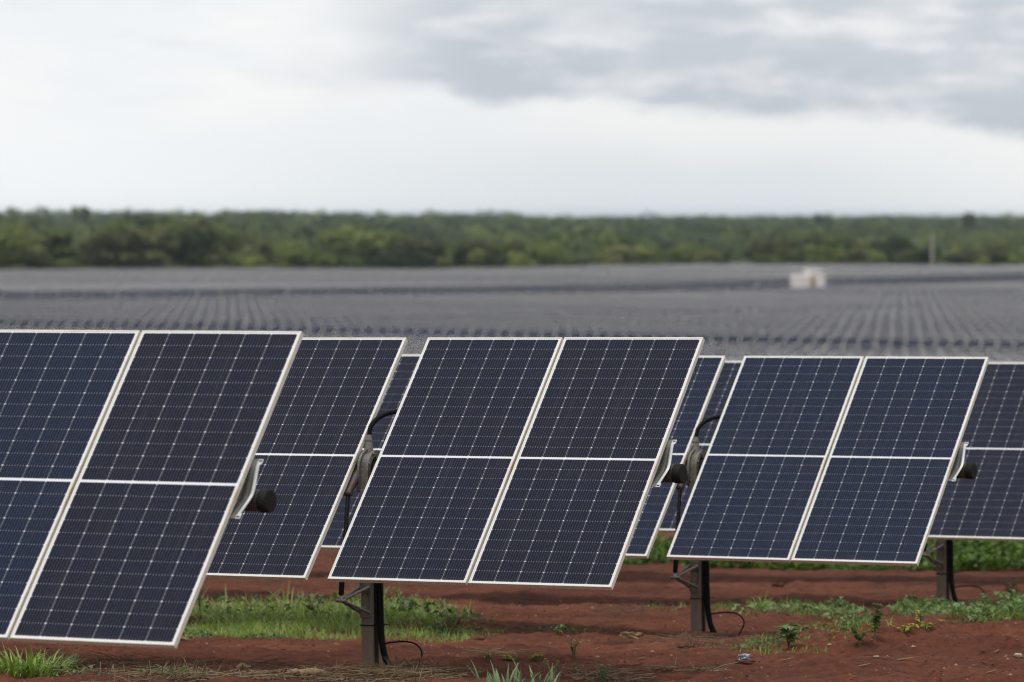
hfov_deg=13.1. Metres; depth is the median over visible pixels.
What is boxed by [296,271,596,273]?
solar tracker
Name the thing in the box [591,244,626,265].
tree
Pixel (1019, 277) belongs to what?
solar tracker
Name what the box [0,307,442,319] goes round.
solar tracker
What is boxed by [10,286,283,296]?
solar tracker
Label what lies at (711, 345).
solar tracker
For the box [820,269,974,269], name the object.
solar tracker
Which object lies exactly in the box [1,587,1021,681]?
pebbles
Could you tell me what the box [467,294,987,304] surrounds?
solar tracker
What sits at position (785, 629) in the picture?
weed
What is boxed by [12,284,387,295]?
solar tracker
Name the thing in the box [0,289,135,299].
solar tracker
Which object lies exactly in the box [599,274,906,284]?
solar tracker
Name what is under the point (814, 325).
solar tracker
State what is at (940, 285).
solar tracker
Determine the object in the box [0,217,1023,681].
ground
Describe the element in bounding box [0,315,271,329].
solar tracker
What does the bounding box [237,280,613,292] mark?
solar tracker
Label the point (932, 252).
utility pole
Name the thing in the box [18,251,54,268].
tree
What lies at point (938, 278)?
solar tracker
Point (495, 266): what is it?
tree
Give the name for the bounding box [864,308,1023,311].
solar tracker
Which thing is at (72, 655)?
grass tussock
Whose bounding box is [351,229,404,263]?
tree
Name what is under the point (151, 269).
solar tracker
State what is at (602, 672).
weed
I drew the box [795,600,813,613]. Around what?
weed
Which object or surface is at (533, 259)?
tree
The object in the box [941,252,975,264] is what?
tree
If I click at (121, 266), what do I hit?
tree
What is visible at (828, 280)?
solar tracker
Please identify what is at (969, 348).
solar tracker
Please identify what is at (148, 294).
solar tracker
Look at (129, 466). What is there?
solar tracker
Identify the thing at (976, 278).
solar tracker
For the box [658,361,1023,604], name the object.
solar tracker
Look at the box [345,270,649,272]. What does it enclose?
solar tracker
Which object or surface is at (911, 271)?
solar tracker
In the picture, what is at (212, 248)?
tree
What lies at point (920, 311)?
solar tracker
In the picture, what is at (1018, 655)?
stone
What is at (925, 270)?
solar tracker
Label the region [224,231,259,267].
tree
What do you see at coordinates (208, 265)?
tree
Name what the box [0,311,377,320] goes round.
solar tracker
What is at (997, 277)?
solar tracker
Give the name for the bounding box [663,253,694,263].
tree
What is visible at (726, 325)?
solar tracker
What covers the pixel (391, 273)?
solar tracker
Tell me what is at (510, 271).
solar tracker
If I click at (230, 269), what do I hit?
solar tracker
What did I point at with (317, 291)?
solar tracker
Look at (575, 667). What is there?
weed
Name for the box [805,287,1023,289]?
solar tracker
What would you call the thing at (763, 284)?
solar tracker
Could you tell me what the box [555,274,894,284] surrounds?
solar tracker
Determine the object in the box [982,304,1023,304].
solar tracker
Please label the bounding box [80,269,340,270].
solar tracker
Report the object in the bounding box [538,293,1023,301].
solar tracker
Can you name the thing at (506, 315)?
solar tracker
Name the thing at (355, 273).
solar tracker
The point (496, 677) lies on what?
grass tussock
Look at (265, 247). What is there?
tree
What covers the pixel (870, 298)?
solar tracker
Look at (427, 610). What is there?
ground cover
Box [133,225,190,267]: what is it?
tree
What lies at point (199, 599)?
weed
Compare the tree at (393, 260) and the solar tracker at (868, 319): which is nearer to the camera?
the solar tracker at (868, 319)
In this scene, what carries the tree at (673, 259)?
on the ground at (654, 581)
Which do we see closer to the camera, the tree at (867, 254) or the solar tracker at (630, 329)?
the solar tracker at (630, 329)
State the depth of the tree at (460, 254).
1001.58 m
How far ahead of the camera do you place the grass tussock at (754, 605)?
43.00 m
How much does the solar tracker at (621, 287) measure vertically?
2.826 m
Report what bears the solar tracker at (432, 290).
on the ground at (654, 581)
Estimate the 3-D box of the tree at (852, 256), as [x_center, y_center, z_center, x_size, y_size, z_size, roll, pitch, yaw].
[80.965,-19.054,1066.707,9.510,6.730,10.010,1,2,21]
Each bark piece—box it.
[236,663,250,667]
[286,668,324,673]
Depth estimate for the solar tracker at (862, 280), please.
781.74 m
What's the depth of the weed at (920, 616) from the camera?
35.36 m
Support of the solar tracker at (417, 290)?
on the ground at (654, 581)
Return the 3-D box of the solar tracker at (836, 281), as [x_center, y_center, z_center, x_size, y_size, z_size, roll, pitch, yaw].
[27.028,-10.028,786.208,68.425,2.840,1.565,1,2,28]
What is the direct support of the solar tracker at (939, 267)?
on the ground at (654, 581)
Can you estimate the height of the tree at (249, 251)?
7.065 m
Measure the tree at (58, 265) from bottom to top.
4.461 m
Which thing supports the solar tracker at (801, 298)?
on the ground at (654, 581)
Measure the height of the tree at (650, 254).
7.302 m
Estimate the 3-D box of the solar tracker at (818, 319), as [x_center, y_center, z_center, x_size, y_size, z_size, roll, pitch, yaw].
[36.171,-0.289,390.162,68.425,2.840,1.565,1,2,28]
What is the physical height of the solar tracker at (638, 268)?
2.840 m
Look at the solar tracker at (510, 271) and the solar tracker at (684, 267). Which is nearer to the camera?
the solar tracker at (510, 271)
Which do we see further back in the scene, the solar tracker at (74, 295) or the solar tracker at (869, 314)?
the solar tracker at (74, 295)
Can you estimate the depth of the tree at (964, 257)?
1090.94 m
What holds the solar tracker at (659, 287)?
on the ground at (654, 581)
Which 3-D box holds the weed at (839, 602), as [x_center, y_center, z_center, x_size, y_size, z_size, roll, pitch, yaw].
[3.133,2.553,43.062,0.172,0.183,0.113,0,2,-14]
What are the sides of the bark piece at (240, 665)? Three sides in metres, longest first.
0.110 x 0.057 x 0.041 m
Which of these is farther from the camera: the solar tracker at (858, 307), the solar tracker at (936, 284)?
the solar tracker at (936, 284)
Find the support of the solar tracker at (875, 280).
on the ground at (654, 581)
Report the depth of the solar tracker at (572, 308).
450.29 m
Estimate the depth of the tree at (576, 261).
1026.95 m
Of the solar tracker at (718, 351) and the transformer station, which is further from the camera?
the transformer station
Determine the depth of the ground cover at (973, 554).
54.76 m
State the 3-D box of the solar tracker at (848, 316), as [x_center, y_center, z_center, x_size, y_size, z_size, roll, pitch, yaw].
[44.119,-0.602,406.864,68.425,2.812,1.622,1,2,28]
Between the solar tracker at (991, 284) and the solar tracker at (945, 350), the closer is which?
the solar tracker at (945, 350)
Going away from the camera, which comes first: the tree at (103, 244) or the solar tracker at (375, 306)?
the solar tracker at (375, 306)
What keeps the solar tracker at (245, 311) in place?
on the ground at (654, 581)
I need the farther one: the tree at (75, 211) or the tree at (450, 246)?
the tree at (75, 211)
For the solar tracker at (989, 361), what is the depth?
235.97 m
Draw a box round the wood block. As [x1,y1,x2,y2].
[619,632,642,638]
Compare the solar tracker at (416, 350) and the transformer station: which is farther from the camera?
the transformer station
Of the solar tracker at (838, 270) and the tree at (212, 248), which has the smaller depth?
the solar tracker at (838, 270)
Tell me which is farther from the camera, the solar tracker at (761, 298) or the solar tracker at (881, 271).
the solar tracker at (881, 271)
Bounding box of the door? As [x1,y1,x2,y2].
[812,278,815,286]
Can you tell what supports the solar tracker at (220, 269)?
on the ground at (654, 581)
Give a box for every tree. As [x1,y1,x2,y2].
[0,221,37,269]
[0,229,47,268]
[12,230,40,268]
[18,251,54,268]
[23,256,50,268]
[32,227,80,262]
[52,260,76,268]
[62,257,93,268]
[71,206,79,224]
[72,226,142,268]
[75,219,139,264]
[78,235,127,267]
[79,205,91,225]
[107,223,180,268]
[122,213,172,267]
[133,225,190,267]
[149,220,221,267]
[158,259,178,267]
[166,215,228,266]
[182,242,228,265]
[185,257,212,267]
[209,227,247,267]
[219,248,264,265]
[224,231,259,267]
[228,252,250,267]
[229,254,264,267]
[236,236,281,266]
[263,238,289,264]
[263,239,314,263]
[273,258,291,267]
[277,247,323,268]
[309,254,340,267]
[311,241,354,267]
[313,223,371,268]
[317,241,362,268]
[341,257,365,268]
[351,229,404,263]
[357,247,379,268]
[368,248,406,268]
[374,253,410,269]
[385,235,448,268]
[395,249,437,269]
[405,240,450,267]
[433,257,453,268]
[442,240,474,267]
[443,239,468,267]
[451,246,471,267]
[462,239,500,267]
[466,249,486,267]
[482,258,509,267]
[490,243,515,267]
[500,238,524,259]
[504,251,536,267]
[517,244,538,265]
[526,241,566,266]
[536,254,560,266]
[552,258,569,265]
[563,253,589,265]
[567,256,592,265]
[590,235,632,258]
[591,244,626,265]
[594,244,641,264]
[594,256,610,265]
[601,255,624,265]
[629,245,662,264]
[641,258,657,264]
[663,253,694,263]
[665,250,687,263]
[674,242,701,253]
[682,248,702,263]
[690,249,725,263]
[708,251,733,263]
[717,259,728,263]
[741,243,776,263]
[748,237,782,263]
[755,254,782,264]
[774,235,823,263]
[780,250,815,263]
[801,244,846,263]
[812,213,829,227]
[818,234,857,261]
[837,247,873,263]
[846,239,871,249]
[857,249,882,263]
[866,249,886,264]
[869,234,914,264]
[884,251,908,264]
[904,248,923,264]
[911,245,942,264]
[938,247,973,263]
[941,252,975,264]
[946,250,974,264]
[960,212,980,228]
[967,241,1012,265]
[974,258,990,265]
[985,253,1003,265]
[1003,255,1023,264]
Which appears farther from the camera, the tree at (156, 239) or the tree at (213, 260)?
the tree at (213, 260)
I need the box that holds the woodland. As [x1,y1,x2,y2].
[0,205,1023,265]
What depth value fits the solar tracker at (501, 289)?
656.01 m
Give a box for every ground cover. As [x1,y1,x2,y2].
[13,604,872,678]
[192,588,495,637]
[622,534,1023,571]
[724,590,1023,622]
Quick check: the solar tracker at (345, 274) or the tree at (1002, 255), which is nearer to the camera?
the solar tracker at (345, 274)
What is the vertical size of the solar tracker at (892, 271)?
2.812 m
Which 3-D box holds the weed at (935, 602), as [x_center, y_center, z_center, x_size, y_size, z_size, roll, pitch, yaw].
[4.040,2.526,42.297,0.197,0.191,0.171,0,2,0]
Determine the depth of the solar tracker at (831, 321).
389.78 m
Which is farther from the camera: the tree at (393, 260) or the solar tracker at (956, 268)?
the tree at (393, 260)
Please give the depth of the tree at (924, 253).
1077.60 m
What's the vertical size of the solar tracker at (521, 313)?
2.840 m
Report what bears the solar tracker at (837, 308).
on the ground at (654, 581)
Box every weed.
[196,585,203,616]
[302,594,324,616]
[392,586,418,611]
[481,651,490,658]
[502,652,517,660]
[525,652,543,660]
[543,658,560,681]
[552,625,565,633]
[568,640,581,655]
[572,663,583,671]
[595,660,610,681]
[774,622,801,648]
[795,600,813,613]
[830,596,845,606]
[850,627,871,645]
[869,603,883,639]
[888,623,915,632]
[905,593,918,604]
[911,619,944,629]
[915,610,930,620]
[930,598,948,611]
[980,591,1007,607]
[1002,577,1020,595]
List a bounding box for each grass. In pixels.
[50,646,737,681]
[56,601,1011,669]
[183,607,506,642]
[189,581,474,635]
[645,594,893,655]
[894,596,1023,623]
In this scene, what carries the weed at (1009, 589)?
on the ground at (654, 581)
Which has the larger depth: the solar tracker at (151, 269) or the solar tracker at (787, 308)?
the solar tracker at (151, 269)
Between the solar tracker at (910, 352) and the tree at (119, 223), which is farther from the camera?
the tree at (119, 223)
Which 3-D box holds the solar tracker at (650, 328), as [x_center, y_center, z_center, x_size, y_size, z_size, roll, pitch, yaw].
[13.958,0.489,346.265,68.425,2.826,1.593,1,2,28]
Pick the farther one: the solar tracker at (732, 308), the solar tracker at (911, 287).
the solar tracker at (911, 287)
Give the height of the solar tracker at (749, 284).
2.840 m
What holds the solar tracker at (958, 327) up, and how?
on the ground at (654, 581)
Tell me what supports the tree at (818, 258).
on the ground at (654, 581)
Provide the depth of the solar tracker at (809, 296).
550.80 m
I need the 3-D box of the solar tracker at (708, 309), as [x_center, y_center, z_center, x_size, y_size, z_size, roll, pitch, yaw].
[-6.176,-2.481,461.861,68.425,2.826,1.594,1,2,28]
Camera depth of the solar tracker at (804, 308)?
474.69 m
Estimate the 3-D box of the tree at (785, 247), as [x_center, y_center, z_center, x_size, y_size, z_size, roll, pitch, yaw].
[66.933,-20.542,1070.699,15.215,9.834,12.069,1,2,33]
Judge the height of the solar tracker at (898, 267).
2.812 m
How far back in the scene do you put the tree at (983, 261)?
1088.27 m
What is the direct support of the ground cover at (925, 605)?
on the ground at (654, 581)
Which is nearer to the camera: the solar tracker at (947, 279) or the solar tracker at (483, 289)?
the solar tracker at (483, 289)
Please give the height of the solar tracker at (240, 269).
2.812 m
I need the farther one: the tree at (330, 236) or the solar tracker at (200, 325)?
the tree at (330, 236)
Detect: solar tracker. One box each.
[0,270,261,271]
[0,271,194,272]
[0,272,182,273]
[0,273,110,274]
[0,282,99,282]
[0,283,93,283]
[0,284,368,295]
[0,285,326,296]
[0,286,261,296]
[0,287,238,297]
[0,288,183,298]
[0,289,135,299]
[0,290,32,300]
[0,301,573,316]
[0,303,544,316]
[0,304,504,317]
[0,306,473,319]
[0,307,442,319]
[0,309,410,320]
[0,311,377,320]
[0,312,343,323]
[0,314,309,323]
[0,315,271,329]
[0,317,233,329]
[0,320,196,329]
[0,325,15,327]
[0,328,858,351]
[0,330,303,648]
[1,271,231,272]
[3,301,601,316]
[6,269,290,271]
[7,272,188,273]
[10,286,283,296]
[11,290,59,300]
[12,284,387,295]
[22,274,93,274]
[24,285,347,295]
[25,300,627,314]
[26,284,408,295]
[28,326,893,350]
[34,286,304,296]
[35,269,298,271]
[36,273,138,273]
[38,290,84,300]
[46,288,214,298]
[52,289,159,299]
[58,300,655,314]
[59,269,326,270]
[60,284,428,295]
[64,290,110,300]
[78,271,235,272]
[79,283,473,294]
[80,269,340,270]
[81,284,454,294]
[88,268,344,270]
[89,300,681,313]
[100,283,492,294]
[118,268,382,269]
[118,298,705,313]
[126,283,510,293]
[149,298,730,312]
[161,282,545,293]
[171,283,528,293]
[172,269,343,270]
[177,298,754,311]
[180,282,563,293]
[189,273,480,275]
[199,281,579,293]
[205,324,1023,349]
[205,337,704,666]
[206,297,777,310]
[211,268,409,269]
[224,281,596,293]
[233,296,798,310]
[236,272,549,274]
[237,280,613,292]
[245,273,535,274]
[248,323,1023,347]
[255,280,629,292]
[270,296,832,309]
[273,280,644,292]
[283,321,1023,339]
[295,296,853,309]
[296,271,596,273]
[303,337,823,352]
[315,279,682,291]
[319,320,1023,337]
[320,354,988,634]
[321,280,667,292]
[325,296,874,308]
[337,271,593,273]
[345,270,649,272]
[354,319,1023,335]
[363,279,698,291]
[366,278,728,290]
[380,279,713,290]
[383,277,742,289]
[385,270,654,272]
[390,319,1023,334]
[393,271,613,272]
[399,277,757,289]
[402,352,421,353]
[404,349,422,351]
[405,344,708,353]
[407,341,786,353]
[407,343,748,353]
[414,269,693,270]
[421,318,1023,334]
[431,276,785,288]
[446,277,771,288]
[453,268,739,270]
[453,316,1023,331]
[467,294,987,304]
[477,276,790,287]
[479,267,769,269]
[483,275,831,285]
[485,316,1023,329]
[487,293,1008,303]
[508,293,1023,303]
[512,274,857,285]
[515,316,1023,327]
[521,267,786,269]
[522,269,734,270]
[525,276,790,286]
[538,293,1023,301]
[545,266,829,268]
[552,275,844,285]
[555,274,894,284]
[556,315,1023,327]
[557,267,818,268]
[580,293,1023,300]
[597,273,930,283]
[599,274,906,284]
[604,294,1019,300]
[604,315,1023,324]
[612,314,1023,322]
[613,273,942,283]
[627,293,1007,299]
[639,313,1023,321]
[651,275,869,285]
[655,272,982,283]
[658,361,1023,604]
[659,274,919,284]
[665,313,1023,320]
[680,273,953,283]
[690,312,1023,318]
[692,271,1014,281]
[698,272,993,282]
[699,275,883,284]
[699,355,1023,361]
[700,354,1023,358]
[704,271,1023,281]
[710,272,1004,282]
[711,273,971,283]
[716,311,1023,317]
[724,352,1023,357]
[726,358,1022,361]
[740,270,998,282]
[755,289,1023,292]
[759,270,1023,271]
[760,311,1023,315]
[763,310,1023,314]
[775,269,1018,282]
[783,352,1023,357]
[784,271,1023,282]
[788,287,1023,290]
[793,270,1010,271]
[801,350,1023,354]
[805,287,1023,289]
[809,309,1023,312]
[810,310,1023,313]
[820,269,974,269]
[820,286,989,288]
[834,268,1023,269]
[842,309,1023,312]
[855,267,1023,268]
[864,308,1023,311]
[872,349,1023,352]
[876,267,1018,268]
[884,307,1023,309]
[889,285,991,286]
[907,347,1023,352]
[911,284,1013,285]
[915,267,963,267]
[925,267,992,267]
[939,285,1023,285]
[953,284,1023,284]
[973,283,1023,283]
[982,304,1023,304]
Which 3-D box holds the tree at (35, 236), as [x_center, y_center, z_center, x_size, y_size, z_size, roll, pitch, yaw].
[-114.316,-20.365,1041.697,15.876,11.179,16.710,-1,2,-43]
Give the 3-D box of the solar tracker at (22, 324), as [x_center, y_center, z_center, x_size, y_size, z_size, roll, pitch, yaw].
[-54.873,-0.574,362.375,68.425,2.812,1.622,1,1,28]
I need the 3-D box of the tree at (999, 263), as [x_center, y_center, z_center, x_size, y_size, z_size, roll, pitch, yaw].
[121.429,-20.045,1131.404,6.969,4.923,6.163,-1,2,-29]
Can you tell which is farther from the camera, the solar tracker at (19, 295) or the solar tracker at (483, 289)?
the solar tracker at (483, 289)
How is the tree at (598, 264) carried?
on the ground at (654, 581)
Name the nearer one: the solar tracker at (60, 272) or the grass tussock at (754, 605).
the grass tussock at (754, 605)
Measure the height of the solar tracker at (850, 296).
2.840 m
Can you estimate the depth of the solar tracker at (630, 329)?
342.11 m
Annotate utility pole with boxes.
[929,234,935,264]
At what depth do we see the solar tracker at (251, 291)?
589.87 m
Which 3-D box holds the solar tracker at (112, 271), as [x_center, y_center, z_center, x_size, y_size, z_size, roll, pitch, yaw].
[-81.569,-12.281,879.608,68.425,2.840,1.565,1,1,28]
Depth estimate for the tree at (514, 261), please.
1001.57 m
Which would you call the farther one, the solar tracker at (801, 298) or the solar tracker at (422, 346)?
the solar tracker at (801, 298)
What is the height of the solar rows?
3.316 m
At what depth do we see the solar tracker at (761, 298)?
526.77 m
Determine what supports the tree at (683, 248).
on the ground at (654, 581)
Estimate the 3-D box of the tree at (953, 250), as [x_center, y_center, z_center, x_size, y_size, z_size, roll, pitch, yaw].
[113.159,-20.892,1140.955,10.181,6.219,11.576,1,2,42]
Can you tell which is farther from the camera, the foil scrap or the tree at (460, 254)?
the tree at (460, 254)
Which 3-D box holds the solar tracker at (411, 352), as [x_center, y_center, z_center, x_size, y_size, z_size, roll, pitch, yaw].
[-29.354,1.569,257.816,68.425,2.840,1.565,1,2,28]
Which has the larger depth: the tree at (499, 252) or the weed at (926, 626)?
the tree at (499, 252)
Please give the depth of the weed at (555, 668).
31.45 m
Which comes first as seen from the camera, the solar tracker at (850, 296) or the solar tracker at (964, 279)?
the solar tracker at (850, 296)
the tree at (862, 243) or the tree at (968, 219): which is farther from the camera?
the tree at (968, 219)
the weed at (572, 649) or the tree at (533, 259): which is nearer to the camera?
the weed at (572, 649)
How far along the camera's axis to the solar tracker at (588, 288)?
683.13 m
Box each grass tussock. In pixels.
[0,644,81,677]
[40,647,84,670]
[469,660,539,681]
[511,657,567,681]
[741,589,779,611]
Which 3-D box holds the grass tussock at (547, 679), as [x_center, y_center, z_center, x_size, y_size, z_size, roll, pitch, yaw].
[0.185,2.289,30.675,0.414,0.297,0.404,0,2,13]
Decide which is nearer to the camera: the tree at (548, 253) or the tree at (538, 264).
the tree at (548, 253)
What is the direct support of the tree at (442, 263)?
on the ground at (654, 581)
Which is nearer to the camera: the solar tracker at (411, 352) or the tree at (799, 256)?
the solar tracker at (411, 352)
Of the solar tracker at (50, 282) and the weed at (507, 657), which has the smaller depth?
the weed at (507, 657)
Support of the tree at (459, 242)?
on the ground at (654, 581)
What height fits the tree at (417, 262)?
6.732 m
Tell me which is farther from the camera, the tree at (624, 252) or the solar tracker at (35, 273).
the tree at (624, 252)
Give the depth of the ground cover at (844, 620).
35.55 m
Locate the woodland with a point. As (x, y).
(570, 232)
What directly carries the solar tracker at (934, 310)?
on the ground at (654, 581)
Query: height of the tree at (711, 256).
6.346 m
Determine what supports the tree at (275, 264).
on the ground at (654, 581)
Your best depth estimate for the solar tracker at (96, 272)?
859.15 m
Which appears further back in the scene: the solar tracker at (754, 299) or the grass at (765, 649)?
the solar tracker at (754, 299)
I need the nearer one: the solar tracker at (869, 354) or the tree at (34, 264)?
the solar tracker at (869, 354)
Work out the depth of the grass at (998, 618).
40.82 m
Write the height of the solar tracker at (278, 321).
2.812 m
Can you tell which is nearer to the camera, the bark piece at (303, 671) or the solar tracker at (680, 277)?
the bark piece at (303, 671)
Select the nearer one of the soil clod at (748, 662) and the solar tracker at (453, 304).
the soil clod at (748, 662)
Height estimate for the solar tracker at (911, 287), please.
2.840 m
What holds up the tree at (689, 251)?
on the ground at (654, 581)
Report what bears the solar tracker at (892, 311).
on the ground at (654, 581)
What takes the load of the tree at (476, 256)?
on the ground at (654, 581)
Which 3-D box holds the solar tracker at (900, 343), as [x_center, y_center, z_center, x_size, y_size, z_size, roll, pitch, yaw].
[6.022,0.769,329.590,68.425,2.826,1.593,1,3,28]
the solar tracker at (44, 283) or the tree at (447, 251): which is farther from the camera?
the tree at (447, 251)
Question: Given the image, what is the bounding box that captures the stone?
[1014,653,1023,657]
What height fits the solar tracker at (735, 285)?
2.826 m
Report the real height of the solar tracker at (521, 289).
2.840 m
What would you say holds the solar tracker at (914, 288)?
on the ground at (654, 581)
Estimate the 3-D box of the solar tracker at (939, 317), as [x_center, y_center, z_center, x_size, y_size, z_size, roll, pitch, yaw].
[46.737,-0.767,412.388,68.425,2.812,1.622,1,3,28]
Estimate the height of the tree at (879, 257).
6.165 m
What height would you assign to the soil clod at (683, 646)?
0.036 m
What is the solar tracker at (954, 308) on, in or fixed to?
on the ground at (654, 581)
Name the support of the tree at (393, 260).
on the ground at (654, 581)
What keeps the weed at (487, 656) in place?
on the ground at (654, 581)
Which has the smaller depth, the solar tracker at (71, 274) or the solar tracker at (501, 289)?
the solar tracker at (501, 289)
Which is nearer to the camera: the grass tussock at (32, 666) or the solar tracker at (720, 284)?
the grass tussock at (32, 666)
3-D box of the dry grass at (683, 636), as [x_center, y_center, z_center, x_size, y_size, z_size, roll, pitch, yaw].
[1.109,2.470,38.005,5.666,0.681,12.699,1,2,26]
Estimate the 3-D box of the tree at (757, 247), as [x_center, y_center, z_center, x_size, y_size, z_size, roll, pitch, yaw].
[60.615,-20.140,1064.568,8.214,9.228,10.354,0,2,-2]
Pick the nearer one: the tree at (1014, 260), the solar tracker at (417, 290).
the solar tracker at (417, 290)
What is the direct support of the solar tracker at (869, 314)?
on the ground at (654, 581)
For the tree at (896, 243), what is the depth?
1127.80 m
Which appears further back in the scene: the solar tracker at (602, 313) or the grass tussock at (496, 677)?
the solar tracker at (602, 313)
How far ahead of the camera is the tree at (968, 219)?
2246.67 m
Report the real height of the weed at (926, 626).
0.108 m
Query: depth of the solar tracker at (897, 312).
438.80 m
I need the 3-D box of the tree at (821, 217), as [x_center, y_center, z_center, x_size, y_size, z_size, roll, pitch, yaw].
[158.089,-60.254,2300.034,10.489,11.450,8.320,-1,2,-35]
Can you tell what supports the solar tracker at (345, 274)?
on the ground at (654, 581)
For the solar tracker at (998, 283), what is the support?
on the ground at (654, 581)
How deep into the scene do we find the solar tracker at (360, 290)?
622.22 m
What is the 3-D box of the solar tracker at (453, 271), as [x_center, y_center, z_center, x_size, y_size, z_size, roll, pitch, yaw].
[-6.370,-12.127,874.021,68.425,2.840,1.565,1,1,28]
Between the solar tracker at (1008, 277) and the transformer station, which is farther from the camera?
the solar tracker at (1008, 277)
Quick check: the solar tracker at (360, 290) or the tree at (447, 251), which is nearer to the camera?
the solar tracker at (360, 290)
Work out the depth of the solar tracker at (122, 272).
862.24 m
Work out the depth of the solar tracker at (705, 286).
723.47 m
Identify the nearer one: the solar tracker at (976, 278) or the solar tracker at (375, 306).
the solar tracker at (375, 306)
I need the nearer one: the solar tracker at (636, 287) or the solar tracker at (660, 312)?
the solar tracker at (660, 312)
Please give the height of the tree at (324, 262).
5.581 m
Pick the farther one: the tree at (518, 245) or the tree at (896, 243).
the tree at (896, 243)
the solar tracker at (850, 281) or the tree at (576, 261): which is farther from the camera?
the tree at (576, 261)
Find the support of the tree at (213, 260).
on the ground at (654, 581)
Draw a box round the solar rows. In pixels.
[559,263,1023,268]
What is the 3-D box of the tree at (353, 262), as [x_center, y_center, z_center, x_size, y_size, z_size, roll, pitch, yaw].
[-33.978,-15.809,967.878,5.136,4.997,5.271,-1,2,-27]
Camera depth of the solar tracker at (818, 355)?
255.39 m
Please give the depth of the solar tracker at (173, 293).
573.70 m
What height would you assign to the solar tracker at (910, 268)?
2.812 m
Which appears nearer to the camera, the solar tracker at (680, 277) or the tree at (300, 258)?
the solar tracker at (680, 277)
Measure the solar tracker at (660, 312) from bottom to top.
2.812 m
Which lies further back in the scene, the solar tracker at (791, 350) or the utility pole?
the utility pole
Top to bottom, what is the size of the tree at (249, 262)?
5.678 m
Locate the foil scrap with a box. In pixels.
[737,653,750,659]
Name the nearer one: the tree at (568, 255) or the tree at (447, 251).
the tree at (447, 251)
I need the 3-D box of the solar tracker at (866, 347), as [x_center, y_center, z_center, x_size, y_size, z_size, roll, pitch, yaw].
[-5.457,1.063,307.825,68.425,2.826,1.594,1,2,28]
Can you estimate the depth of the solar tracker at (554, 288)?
675.15 m
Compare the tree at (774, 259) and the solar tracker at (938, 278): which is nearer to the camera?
the solar tracker at (938, 278)
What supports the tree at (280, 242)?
on the ground at (654, 581)
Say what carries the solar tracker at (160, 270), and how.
on the ground at (654, 581)
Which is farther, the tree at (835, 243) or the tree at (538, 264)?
the tree at (835, 243)
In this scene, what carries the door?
in the transformer station
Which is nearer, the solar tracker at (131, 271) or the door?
the door
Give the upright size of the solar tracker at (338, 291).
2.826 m
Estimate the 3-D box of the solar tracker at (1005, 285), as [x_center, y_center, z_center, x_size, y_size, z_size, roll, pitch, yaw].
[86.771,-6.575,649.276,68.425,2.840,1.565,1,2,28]
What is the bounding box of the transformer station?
[791,269,825,287]
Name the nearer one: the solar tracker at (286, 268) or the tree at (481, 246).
the solar tracker at (286, 268)
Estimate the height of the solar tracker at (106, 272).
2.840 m
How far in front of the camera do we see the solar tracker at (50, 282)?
700.82 m
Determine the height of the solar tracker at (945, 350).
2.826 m
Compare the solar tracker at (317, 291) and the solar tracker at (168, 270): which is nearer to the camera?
the solar tracker at (317, 291)
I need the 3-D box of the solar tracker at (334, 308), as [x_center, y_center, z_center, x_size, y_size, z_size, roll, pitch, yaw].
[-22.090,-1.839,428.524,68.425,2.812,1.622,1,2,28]
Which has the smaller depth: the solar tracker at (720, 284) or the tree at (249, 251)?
the solar tracker at (720, 284)
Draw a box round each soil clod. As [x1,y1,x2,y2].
[474,637,485,639]
[677,645,694,648]
[734,660,755,664]
[771,583,784,586]
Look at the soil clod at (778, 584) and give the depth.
48.57 m
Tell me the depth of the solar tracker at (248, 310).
409.25 m
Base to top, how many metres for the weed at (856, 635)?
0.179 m
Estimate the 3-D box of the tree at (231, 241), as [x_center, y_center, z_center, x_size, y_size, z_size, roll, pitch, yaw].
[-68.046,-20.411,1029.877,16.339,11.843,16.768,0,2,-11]
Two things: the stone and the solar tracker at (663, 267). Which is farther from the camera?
the solar tracker at (663, 267)
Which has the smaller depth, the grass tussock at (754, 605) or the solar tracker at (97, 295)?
the grass tussock at (754, 605)
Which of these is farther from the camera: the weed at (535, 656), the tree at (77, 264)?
the tree at (77, 264)
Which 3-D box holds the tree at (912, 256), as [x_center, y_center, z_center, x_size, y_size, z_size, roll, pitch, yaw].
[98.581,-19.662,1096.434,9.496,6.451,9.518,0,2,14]
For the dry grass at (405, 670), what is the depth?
31.96 m
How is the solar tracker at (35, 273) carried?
on the ground at (654, 581)
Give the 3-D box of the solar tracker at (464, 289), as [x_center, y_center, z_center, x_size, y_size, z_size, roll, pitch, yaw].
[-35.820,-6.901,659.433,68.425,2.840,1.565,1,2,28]
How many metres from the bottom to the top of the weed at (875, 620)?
0.311 m
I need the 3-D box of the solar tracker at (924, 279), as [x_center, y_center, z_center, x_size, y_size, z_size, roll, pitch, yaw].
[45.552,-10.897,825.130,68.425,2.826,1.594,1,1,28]
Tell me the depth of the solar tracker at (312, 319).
376.73 m
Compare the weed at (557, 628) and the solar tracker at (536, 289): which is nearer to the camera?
the weed at (557, 628)
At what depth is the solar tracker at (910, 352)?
271.68 m
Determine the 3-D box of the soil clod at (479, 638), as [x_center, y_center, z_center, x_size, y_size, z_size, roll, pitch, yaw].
[-0.275,2.530,38.001,0.118,0.026,0.038,0,2,0]
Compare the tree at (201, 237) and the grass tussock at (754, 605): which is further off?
the tree at (201, 237)
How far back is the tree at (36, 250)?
933.26 m
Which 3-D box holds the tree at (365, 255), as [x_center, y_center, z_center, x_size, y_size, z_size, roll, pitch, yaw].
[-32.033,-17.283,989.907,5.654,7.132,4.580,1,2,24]
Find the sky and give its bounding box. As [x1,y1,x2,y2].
[0,0,1023,217]
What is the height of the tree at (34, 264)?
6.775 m
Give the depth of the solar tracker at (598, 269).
922.82 m

